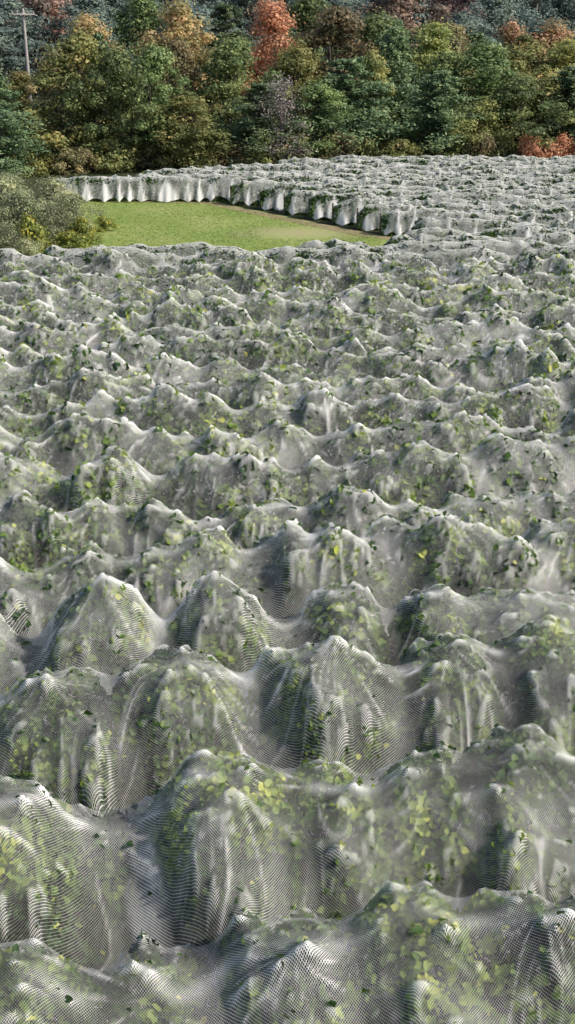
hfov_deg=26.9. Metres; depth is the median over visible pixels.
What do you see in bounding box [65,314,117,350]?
grape vine
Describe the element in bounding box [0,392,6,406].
grape vine
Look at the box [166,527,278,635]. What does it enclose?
grape vine
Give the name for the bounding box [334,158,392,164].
grape vine
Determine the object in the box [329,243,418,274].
grape vine
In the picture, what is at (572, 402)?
grape vine
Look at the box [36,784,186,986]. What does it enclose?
grape vine
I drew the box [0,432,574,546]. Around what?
bird net
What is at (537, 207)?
grape vine
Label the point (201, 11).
deciduous tree
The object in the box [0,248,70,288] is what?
grape vine
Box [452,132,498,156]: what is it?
shrub
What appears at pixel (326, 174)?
grape vine
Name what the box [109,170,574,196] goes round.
bird net
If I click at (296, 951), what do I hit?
bird net
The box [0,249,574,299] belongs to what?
bird net
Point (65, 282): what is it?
grape vine
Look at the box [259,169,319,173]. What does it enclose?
grape vine
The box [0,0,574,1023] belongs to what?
ground
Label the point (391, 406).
grape vine
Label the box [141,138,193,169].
shrub
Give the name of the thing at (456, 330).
grape vine
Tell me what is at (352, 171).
grape vine
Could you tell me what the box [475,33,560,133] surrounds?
deciduous tree
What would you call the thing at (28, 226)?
goldenrod clump
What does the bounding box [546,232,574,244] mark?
grape vine
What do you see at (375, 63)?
deciduous tree
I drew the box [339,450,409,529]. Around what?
grape vine
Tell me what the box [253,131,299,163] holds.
shrub
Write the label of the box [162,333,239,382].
grape vine
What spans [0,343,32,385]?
grape vine
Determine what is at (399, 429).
grape vine
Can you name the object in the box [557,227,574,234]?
grape vine
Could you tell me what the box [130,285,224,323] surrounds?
grape vine
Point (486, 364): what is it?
grape vine
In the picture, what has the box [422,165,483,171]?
grape vine
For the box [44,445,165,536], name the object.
grape vine
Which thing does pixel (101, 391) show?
bird net
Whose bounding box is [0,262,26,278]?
grape vine
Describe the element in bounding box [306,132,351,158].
shrub
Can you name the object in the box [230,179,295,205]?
grape vine
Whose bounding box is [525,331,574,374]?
grape vine
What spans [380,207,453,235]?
grape vine
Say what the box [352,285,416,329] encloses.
grape vine
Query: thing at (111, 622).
grape vine
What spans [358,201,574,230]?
bird net
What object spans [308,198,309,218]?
trellis post
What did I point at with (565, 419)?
grape vine
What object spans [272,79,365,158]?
deciduous tree
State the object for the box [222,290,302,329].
grape vine
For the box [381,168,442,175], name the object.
grape vine
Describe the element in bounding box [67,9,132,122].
maple tree
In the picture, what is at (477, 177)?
grape vine
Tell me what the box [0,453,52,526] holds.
grape vine
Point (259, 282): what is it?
grape vine
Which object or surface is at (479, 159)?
grape vine
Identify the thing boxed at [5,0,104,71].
deciduous tree
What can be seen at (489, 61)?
deciduous tree
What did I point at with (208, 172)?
grape vine
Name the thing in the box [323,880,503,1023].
grape vine
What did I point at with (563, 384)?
grape vine
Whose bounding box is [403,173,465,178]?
grape vine
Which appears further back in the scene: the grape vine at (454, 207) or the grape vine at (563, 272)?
the grape vine at (454, 207)
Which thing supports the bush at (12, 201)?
on the grass at (291, 233)
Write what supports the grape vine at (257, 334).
on the ground at (32, 182)
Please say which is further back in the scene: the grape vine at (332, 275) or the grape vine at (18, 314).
the grape vine at (332, 275)
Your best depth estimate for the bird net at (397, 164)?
60.70 m
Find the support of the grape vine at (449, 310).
on the ground at (32, 182)
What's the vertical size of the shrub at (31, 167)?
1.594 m
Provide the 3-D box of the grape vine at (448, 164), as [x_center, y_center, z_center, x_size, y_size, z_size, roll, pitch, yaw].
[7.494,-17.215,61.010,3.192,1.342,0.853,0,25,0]
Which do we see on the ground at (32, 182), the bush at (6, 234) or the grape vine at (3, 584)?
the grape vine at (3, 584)
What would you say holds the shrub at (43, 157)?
on the ground at (32, 182)
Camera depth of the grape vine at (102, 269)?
40.33 m
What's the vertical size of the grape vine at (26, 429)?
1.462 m
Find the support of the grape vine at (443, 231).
on the ground at (32, 182)
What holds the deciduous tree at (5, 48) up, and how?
on the ground at (32, 182)
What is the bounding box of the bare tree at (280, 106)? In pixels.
[244,71,317,159]
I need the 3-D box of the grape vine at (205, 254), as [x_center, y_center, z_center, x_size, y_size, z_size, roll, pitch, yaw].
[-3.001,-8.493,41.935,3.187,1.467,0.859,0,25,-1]
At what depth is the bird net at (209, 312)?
34.30 m
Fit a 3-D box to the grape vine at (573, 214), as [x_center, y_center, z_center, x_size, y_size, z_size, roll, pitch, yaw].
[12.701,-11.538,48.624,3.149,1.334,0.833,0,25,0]
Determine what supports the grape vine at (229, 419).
on the ground at (32, 182)
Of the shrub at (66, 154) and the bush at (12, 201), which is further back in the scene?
the shrub at (66, 154)
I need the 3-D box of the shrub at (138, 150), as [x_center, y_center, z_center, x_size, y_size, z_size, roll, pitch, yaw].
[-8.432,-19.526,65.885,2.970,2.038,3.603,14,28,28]
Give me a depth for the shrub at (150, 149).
65.01 m
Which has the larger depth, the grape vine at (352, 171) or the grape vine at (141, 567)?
the grape vine at (352, 171)
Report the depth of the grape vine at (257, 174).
57.64 m
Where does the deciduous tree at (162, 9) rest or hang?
on the ground at (32, 182)
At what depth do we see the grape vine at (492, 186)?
54.59 m
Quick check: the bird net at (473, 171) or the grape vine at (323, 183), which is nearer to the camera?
the grape vine at (323, 183)
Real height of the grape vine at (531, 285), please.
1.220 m
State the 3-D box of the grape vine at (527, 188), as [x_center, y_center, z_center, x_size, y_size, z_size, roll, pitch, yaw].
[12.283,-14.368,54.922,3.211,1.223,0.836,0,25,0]
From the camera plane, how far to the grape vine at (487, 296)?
35.98 m
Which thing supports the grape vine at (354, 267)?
on the ground at (32, 182)
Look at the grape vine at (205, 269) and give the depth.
40.27 m
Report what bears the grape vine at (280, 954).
on the ground at (32, 182)
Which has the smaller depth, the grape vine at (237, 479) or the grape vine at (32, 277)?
the grape vine at (237, 479)
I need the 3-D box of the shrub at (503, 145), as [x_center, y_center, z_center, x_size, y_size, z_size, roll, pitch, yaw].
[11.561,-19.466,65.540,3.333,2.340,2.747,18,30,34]
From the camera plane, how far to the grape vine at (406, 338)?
32.90 m
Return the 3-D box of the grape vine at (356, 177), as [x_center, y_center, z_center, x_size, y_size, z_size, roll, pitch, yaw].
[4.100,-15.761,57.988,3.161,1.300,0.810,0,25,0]
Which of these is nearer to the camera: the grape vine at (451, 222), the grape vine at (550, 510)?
the grape vine at (550, 510)
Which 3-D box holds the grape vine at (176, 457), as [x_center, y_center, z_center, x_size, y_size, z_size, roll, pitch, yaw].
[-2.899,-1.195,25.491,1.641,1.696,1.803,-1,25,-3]
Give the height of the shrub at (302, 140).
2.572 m
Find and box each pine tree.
[0,68,52,176]
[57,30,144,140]
[194,2,271,128]
[194,82,319,166]
[280,56,413,155]
[345,25,436,153]
[361,20,419,67]
[381,68,510,156]
[461,31,490,90]
[518,65,574,146]
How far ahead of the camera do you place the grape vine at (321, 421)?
27.16 m
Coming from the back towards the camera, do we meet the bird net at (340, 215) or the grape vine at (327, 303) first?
the bird net at (340, 215)
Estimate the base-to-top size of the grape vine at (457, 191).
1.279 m
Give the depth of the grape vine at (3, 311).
35.58 m
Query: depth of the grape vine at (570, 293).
37.19 m
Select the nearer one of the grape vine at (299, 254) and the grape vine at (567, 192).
the grape vine at (299, 254)
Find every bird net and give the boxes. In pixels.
[0,243,574,285]
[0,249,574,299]
[0,273,574,326]
[0,283,574,341]
[0,297,574,357]
[0,312,574,374]
[0,332,574,395]
[0,339,574,412]
[0,367,574,438]
[0,409,574,504]
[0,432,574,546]
[0,484,574,604]
[0,514,574,673]
[0,570,574,753]
[0,614,574,866]
[0,723,574,1021]
[0,880,574,1023]
[1,262,574,313]
[1,383,574,470]
[46,238,574,269]
[55,174,574,201]
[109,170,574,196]
[141,167,574,176]
[189,163,574,172]
[232,178,574,205]
[235,160,574,170]
[261,182,574,210]
[278,157,574,165]
[286,187,574,214]
[310,190,574,219]
[331,154,574,160]
[334,196,574,225]
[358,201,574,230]
[381,206,574,235]
[388,231,574,253]
[407,224,574,237]
[413,217,574,232]
[417,211,574,228]
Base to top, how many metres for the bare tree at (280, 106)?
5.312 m
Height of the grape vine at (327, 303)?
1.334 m
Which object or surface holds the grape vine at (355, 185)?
on the ground at (32, 182)
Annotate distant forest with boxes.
[13,0,569,42]
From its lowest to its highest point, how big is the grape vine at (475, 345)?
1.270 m
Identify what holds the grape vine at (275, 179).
on the ground at (32, 182)
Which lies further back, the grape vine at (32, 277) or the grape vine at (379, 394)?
the grape vine at (32, 277)
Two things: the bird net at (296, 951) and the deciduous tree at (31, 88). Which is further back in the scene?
the deciduous tree at (31, 88)
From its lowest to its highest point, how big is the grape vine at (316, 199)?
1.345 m
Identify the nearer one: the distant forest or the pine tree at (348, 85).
the pine tree at (348, 85)
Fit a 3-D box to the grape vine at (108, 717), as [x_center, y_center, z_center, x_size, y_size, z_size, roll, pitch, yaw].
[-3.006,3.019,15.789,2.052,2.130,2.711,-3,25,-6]
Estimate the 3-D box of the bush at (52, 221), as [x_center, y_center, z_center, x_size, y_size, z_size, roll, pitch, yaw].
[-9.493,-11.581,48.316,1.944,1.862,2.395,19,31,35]
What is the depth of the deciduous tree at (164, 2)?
94.94 m
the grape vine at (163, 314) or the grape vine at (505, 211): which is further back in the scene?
the grape vine at (505, 211)
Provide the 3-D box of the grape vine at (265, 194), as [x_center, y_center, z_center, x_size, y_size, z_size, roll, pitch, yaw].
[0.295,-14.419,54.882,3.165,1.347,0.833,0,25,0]
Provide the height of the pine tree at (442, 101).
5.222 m
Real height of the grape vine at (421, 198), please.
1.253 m
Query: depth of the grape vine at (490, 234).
45.74 m
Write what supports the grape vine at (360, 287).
on the ground at (32, 182)
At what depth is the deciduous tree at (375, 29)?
73.69 m
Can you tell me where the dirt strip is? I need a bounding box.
[95,201,390,239]
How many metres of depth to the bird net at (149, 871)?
13.01 m
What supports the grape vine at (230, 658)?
on the ground at (32, 182)
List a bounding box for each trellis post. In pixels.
[283,194,284,213]
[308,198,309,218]
[332,203,333,223]
[356,208,358,228]
[379,213,381,234]
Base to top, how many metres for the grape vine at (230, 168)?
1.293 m
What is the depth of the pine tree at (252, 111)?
64.57 m
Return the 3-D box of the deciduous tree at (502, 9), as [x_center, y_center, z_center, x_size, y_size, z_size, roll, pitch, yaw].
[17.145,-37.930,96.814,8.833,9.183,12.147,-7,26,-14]
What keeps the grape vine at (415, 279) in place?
on the ground at (32, 182)
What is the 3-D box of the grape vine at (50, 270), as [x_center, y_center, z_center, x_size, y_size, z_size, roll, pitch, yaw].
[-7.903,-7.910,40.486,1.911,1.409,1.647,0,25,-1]
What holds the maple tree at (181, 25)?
on the ground at (32, 182)
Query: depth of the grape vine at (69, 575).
19.44 m
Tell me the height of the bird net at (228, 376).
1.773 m
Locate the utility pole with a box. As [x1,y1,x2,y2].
[11,8,34,120]
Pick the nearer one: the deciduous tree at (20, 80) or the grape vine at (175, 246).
the grape vine at (175, 246)
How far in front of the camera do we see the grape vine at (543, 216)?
48.31 m
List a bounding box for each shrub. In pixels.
[5,152,50,178]
[16,134,61,175]
[45,146,87,175]
[64,146,98,174]
[90,135,136,172]
[107,141,148,169]
[133,140,177,170]
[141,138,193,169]
[182,140,225,167]
[206,140,248,166]
[223,138,257,166]
[239,134,293,164]
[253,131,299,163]
[280,133,317,157]
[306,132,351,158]
[314,128,369,159]
[348,136,392,156]
[378,136,418,157]
[391,140,433,156]
[425,146,447,156]
[434,134,509,158]
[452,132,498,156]
[487,137,523,157]
[517,132,544,158]
[535,139,570,158]
[542,130,574,156]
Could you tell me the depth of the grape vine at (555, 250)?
41.78 m
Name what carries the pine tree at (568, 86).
on the ground at (32, 182)
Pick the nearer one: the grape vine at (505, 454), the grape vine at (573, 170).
the grape vine at (505, 454)
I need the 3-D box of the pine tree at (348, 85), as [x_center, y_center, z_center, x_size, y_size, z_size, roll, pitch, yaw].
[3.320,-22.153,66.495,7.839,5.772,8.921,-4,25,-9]
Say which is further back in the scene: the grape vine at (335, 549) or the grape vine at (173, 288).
the grape vine at (173, 288)
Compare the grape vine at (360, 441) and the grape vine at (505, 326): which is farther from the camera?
the grape vine at (505, 326)
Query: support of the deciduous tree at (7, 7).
on the ground at (32, 182)
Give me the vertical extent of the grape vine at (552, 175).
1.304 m
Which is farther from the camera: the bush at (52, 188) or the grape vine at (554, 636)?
the bush at (52, 188)
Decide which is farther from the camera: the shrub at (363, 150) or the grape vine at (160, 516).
the shrub at (363, 150)
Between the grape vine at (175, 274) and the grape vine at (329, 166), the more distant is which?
the grape vine at (329, 166)
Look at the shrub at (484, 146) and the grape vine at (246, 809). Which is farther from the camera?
the shrub at (484, 146)
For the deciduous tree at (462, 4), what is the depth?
101.78 m
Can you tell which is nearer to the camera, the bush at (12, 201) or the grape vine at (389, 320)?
the grape vine at (389, 320)
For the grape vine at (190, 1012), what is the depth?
11.52 m
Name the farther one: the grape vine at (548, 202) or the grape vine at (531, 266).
the grape vine at (548, 202)
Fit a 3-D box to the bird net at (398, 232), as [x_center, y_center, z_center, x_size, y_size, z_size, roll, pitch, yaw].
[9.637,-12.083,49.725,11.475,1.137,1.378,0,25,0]
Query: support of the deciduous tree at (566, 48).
on the ground at (32, 182)
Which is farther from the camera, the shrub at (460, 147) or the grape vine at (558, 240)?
the shrub at (460, 147)
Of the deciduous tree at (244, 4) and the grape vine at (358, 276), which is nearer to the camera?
the grape vine at (358, 276)
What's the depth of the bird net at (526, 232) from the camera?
45.73 m
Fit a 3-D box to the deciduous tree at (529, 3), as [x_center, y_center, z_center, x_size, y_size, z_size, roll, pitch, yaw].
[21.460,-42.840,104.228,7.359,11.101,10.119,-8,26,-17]
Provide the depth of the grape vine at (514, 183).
55.64 m
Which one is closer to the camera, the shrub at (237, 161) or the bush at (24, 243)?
the bush at (24, 243)
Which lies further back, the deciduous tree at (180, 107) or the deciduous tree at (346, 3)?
the deciduous tree at (346, 3)
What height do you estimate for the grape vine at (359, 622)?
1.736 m
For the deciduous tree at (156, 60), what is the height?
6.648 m
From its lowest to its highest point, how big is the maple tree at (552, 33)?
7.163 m
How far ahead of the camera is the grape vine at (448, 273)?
40.46 m
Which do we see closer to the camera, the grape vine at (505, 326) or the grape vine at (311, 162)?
the grape vine at (505, 326)
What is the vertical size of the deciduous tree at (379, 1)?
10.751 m
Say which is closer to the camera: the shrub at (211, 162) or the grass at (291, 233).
the grass at (291, 233)
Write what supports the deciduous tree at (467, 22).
on the ground at (32, 182)
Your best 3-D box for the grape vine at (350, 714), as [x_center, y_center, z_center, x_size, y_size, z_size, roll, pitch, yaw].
[0.459,2.745,15.898,1.968,2.543,2.268,-3,25,-6]
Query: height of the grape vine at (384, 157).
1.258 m
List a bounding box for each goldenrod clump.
[12,212,52,254]
[43,229,95,249]
[66,215,102,243]
[89,215,119,232]
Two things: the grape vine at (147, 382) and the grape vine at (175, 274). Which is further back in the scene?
the grape vine at (175, 274)
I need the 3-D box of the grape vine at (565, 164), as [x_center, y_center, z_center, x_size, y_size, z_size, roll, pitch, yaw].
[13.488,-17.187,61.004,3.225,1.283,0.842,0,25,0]
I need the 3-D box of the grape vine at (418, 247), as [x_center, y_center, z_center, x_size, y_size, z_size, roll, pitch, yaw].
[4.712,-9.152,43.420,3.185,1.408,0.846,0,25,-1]
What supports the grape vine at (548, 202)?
on the ground at (32, 182)
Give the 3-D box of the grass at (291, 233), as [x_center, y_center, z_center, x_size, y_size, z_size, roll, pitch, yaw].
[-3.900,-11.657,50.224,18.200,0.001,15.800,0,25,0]
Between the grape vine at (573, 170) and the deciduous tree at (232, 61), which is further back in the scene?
the deciduous tree at (232, 61)
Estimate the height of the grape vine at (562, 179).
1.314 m
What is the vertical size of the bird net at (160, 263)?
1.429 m
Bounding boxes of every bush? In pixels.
[0,171,34,226]
[0,171,36,202]
[0,188,53,238]
[0,205,27,222]
[0,222,42,261]
[4,169,38,202]
[7,234,47,262]
[26,174,85,232]
[32,202,77,243]
[43,191,109,235]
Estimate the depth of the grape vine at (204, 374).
30.33 m
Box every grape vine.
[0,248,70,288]
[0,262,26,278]
[0,269,52,304]
[0,281,15,313]
[0,301,6,316]
[0,315,25,340]
[0,324,75,375]
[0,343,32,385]
[0,354,8,393]
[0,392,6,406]
[0,406,41,446]
[0,430,29,483]
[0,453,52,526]
[0,492,60,598]
[0,563,34,661]
[0,616,15,704]
[0,666,134,863]
[0,775,65,1012]
[0,939,76,1023]
[1,572,163,729]
[2,380,65,441]
[3,353,64,405]
[4,298,68,326]
[9,277,90,315]
[17,540,125,664]
[19,310,72,346]
[19,413,122,496]
[24,258,79,292]
[28,340,111,381]
[32,387,118,464]
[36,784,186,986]
[42,244,125,265]
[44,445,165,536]
[45,495,131,598]
[46,270,123,301]
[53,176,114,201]
[54,929,244,1023]
[57,343,128,400]
[58,366,139,439]
[61,293,135,325]
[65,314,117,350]
[69,246,159,273]
[69,315,135,357]
[79,249,140,293]
[91,282,158,322]
[94,173,155,196]
[104,333,164,376]
[109,644,275,838]
[111,312,155,335]
[112,418,187,496]
[112,540,190,654]
[113,175,179,201]
[113,383,217,456]
[116,497,212,592]
[120,353,230,399]
[121,273,181,296]
[125,241,209,260]
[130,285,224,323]
[132,371,203,429]
[135,264,182,291]
[136,323,213,361]
[142,168,197,175]
[150,296,202,355]
[153,173,217,196]
[155,451,226,532]
[156,247,243,287]
[158,284,196,306]
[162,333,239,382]
[163,572,278,727]
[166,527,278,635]
[166,750,281,997]
[177,175,241,201]
[178,258,227,288]
[180,424,243,496]
[181,272,228,293]
[183,164,243,174]
[193,376,247,424]
[197,169,258,176]
[197,303,256,338]
[202,285,248,320]
[203,496,304,582]
[208,245,291,263]
[208,319,309,366]
[211,395,293,463]
[214,909,364,1023]
[216,451,281,540]
[218,170,278,196]
[221,252,274,291]
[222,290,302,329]
[226,360,308,403]
[228,266,283,302]
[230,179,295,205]
[233,418,317,488]
[236,331,317,379]
[237,162,285,170]
[239,371,289,428]
[241,175,304,201]
[242,164,303,171]
[246,289,286,319]
[250,246,330,271]
[250,634,398,845]
[254,759,387,986]
[256,315,312,339]
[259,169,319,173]
[260,182,326,210]
[265,516,389,645]
[270,258,326,288]
[270,456,347,524]
[271,580,389,709]
[276,157,333,163]
[277,379,335,432]
[281,267,338,301]
[282,171,341,180]
[283,284,333,315]
[284,188,351,214]
[290,385,365,447]
[291,160,346,166]
[294,239,376,266]
[294,289,358,331]
[297,178,361,185]
[297,484,419,584]
[303,163,363,173]
[303,175,368,184]
[304,325,388,357]
[305,351,365,397]
[306,305,360,349]
[308,190,376,219]
[309,336,374,377]
[315,422,388,484]
[321,168,380,174]
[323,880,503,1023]
[324,260,370,291]
[326,183,393,190]
[328,155,382,163]
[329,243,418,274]
[330,281,378,311]
[331,196,403,224]
[332,375,390,428]
[333,266,391,298]
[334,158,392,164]
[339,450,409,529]
[341,172,402,178]
[351,741,515,971]
[352,188,419,197]
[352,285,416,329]
[353,162,404,166]
[353,391,443,447]
[356,307,440,346]
[357,204,429,230]
[357,347,436,401]
[361,178,424,186]
[363,165,424,170]
[369,175,430,182]
[370,634,512,828]
[373,582,489,726]
[374,259,401,282]
[375,239,459,266]
[375,280,425,310]
[375,514,521,631]
[377,321,432,362]
[378,192,447,201]
[379,341,429,376]
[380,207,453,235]
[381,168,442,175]
[382,233,465,252]
[383,155,440,159]
[383,265,445,306]
[384,418,448,487]
[385,372,476,423]
[391,158,450,165]
[391,436,474,507]
[392,185,459,191]
[399,257,445,288]
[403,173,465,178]
[403,197,472,206]
[405,227,478,237]
[405,291,470,322]
[406,160,464,167]
[410,490,523,574]
[411,217,490,232]
[415,211,491,230]
[418,278,476,318]
[419,188,486,194]
[419,247,504,284]
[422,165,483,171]
[424,340,477,386]
[425,179,488,188]
[427,345,502,402]
[428,320,476,359]
[430,202,501,211]
[431,888,574,1023]
[432,175,495,181]
[436,390,505,451]
[437,305,530,343]
[438,411,544,488]
[440,154,496,161]
[442,167,504,175]
[442,260,512,301]
[443,257,496,283]
[447,190,516,201]
[450,157,505,165]
[453,430,572,526]
[453,722,574,968]
[454,208,526,216]
[457,182,523,189]
[457,239,542,258]
[463,233,547,241]
[464,284,518,339]
[465,160,523,170]
[465,588,574,700]
[468,172,528,177]
[469,613,574,806]
[470,338,524,389]
[471,311,536,365]
[471,373,562,425]
[473,197,542,205]
[474,272,537,312]
[477,224,557,240]
[484,165,543,171]
[485,341,556,392]
[486,187,555,198]
[488,254,538,283]
[489,179,553,185]
[489,219,566,228]
[490,211,566,227]
[491,517,574,616]
[494,383,566,438]
[495,175,558,183]
[498,154,555,161]
[501,202,573,210]
[501,245,574,286]
[503,167,565,174]
[504,489,574,571]
[509,288,568,326]
[516,158,567,165]
[517,271,558,292]
[522,192,574,205]
[522,303,574,338]
[523,184,574,193]
[525,161,574,167]
[525,324,574,355]
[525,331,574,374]
[527,207,574,214]
[528,171,574,180]
[529,408,574,483]
[530,253,574,289]
[534,280,574,306]
[542,242,574,263]
[543,198,573,204]
[544,164,574,168]
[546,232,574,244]
[547,273,574,291]
[548,899,574,983]
[551,791,572,835]
[552,352,574,393]
[553,188,574,194]
[553,398,574,433]
[554,181,574,187]
[555,434,574,505]
[556,175,574,182]
[556,370,574,411]
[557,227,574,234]
[564,167,574,173]
[565,211,574,221]
[566,218,574,229]
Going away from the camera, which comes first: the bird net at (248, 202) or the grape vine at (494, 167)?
the bird net at (248, 202)
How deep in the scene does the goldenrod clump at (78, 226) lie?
47.87 m
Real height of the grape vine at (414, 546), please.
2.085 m
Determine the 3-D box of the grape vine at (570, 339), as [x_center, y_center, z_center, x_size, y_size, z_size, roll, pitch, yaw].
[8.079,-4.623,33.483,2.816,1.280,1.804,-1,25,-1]
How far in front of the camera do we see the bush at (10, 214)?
47.35 m
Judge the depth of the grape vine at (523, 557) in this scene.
20.32 m
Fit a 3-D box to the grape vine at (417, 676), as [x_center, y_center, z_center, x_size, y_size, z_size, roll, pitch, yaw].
[2.103,2.718,16.300,1.936,2.257,2.578,-3,25,-6]
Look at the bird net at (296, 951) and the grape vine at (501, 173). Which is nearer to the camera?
the bird net at (296, 951)
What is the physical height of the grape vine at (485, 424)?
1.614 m
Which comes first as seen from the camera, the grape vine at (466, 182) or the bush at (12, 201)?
the bush at (12, 201)
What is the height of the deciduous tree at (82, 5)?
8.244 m
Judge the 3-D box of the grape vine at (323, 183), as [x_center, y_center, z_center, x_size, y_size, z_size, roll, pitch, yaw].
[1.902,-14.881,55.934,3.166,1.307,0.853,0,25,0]
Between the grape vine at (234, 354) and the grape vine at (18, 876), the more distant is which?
the grape vine at (234, 354)
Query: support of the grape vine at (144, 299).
on the ground at (32, 182)
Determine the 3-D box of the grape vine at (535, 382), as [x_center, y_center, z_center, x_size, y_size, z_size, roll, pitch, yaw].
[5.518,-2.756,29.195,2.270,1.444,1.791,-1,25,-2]
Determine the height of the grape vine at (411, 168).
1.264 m
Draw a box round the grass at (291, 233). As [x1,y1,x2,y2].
[8,199,387,270]
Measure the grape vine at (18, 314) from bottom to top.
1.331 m
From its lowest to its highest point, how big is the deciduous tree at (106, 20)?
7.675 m
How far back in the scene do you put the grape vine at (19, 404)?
28.35 m
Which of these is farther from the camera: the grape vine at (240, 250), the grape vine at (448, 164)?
the grape vine at (448, 164)
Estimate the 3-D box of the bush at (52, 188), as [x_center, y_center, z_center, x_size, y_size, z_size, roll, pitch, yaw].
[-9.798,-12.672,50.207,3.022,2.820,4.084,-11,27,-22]
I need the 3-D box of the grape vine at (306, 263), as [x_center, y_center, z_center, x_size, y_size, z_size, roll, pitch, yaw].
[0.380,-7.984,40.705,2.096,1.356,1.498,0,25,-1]
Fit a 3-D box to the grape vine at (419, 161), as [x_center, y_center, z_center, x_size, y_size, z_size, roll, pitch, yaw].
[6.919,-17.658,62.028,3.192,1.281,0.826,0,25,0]
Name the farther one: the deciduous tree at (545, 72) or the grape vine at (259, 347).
the deciduous tree at (545, 72)
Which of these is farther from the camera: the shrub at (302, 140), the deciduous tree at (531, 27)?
the deciduous tree at (531, 27)
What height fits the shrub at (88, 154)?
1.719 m
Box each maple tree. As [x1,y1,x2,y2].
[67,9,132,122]
[130,0,241,127]
[238,0,306,120]
[465,17,547,92]
[505,17,574,60]
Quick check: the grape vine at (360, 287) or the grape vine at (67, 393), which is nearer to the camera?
the grape vine at (67, 393)
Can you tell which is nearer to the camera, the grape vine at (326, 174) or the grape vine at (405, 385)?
the grape vine at (405, 385)
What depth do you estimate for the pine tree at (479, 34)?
81.65 m
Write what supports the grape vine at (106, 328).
on the ground at (32, 182)
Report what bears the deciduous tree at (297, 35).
on the ground at (32, 182)
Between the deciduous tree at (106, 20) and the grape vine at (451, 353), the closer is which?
the grape vine at (451, 353)
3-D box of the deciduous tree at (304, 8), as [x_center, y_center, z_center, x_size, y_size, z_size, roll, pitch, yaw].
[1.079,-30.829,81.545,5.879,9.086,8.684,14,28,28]
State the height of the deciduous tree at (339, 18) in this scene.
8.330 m
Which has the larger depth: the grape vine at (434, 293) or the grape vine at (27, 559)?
the grape vine at (434, 293)
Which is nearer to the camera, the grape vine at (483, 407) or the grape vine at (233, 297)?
the grape vine at (483, 407)
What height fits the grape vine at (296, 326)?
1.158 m
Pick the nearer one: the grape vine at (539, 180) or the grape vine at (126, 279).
the grape vine at (126, 279)
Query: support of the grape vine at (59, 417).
on the ground at (32, 182)
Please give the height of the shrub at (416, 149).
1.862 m
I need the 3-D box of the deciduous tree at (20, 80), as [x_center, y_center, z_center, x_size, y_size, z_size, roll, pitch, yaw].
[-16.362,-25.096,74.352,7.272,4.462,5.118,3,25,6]
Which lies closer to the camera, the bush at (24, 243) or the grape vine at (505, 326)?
the grape vine at (505, 326)
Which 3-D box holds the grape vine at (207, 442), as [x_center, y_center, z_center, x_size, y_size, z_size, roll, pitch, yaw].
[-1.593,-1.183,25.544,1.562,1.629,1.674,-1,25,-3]
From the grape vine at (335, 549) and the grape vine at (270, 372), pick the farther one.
the grape vine at (270, 372)
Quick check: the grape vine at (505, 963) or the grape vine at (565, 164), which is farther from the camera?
the grape vine at (565, 164)
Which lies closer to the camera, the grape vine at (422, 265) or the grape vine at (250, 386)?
the grape vine at (250, 386)
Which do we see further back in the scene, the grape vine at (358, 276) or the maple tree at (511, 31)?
the maple tree at (511, 31)
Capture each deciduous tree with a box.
[0,0,54,81]
[0,14,46,102]
[0,69,59,139]
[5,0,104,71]
[9,26,138,157]
[25,48,90,149]
[26,0,135,79]
[35,4,137,82]
[53,0,134,55]
[55,42,175,160]
[108,0,201,120]
[112,41,192,154]
[113,0,209,64]
[130,0,202,40]
[139,90,236,165]
[159,37,212,146]
[184,30,296,144]
[187,1,248,88]
[198,0,290,63]
[213,0,286,55]
[243,0,366,39]
[253,28,335,76]
[259,36,338,135]
[260,0,357,110]
[260,2,404,135]
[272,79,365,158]
[300,0,372,54]
[317,7,421,119]
[333,49,414,154]
[349,0,428,44]
[354,11,415,61]
[357,0,459,64]
[393,17,477,142]
[398,47,498,143]
[402,21,477,121]
[410,0,510,46]
[441,8,498,50]
[441,95,518,155]
[452,36,537,142]
[463,0,547,48]
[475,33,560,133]
[483,69,574,154]
[495,16,574,63]
[501,64,574,146]
[506,0,570,35]
[531,35,574,136]
[537,0,574,41]
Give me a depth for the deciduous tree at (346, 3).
95.08 m
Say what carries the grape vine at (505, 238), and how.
on the ground at (32, 182)
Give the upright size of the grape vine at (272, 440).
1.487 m
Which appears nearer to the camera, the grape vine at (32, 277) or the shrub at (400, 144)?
the grape vine at (32, 277)
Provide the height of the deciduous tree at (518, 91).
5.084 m
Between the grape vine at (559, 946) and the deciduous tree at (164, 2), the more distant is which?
the deciduous tree at (164, 2)
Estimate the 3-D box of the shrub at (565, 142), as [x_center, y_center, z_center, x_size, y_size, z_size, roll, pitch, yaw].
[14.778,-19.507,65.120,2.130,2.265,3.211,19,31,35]
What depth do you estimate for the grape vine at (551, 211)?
49.50 m
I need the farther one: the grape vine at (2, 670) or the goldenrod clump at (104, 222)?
the goldenrod clump at (104, 222)
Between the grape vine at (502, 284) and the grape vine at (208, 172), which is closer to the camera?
the grape vine at (502, 284)
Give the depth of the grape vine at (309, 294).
37.39 m
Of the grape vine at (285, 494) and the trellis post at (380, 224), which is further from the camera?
the trellis post at (380, 224)
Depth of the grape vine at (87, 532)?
21.54 m
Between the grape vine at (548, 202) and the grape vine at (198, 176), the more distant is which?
the grape vine at (198, 176)
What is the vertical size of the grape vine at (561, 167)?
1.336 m
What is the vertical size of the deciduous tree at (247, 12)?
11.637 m

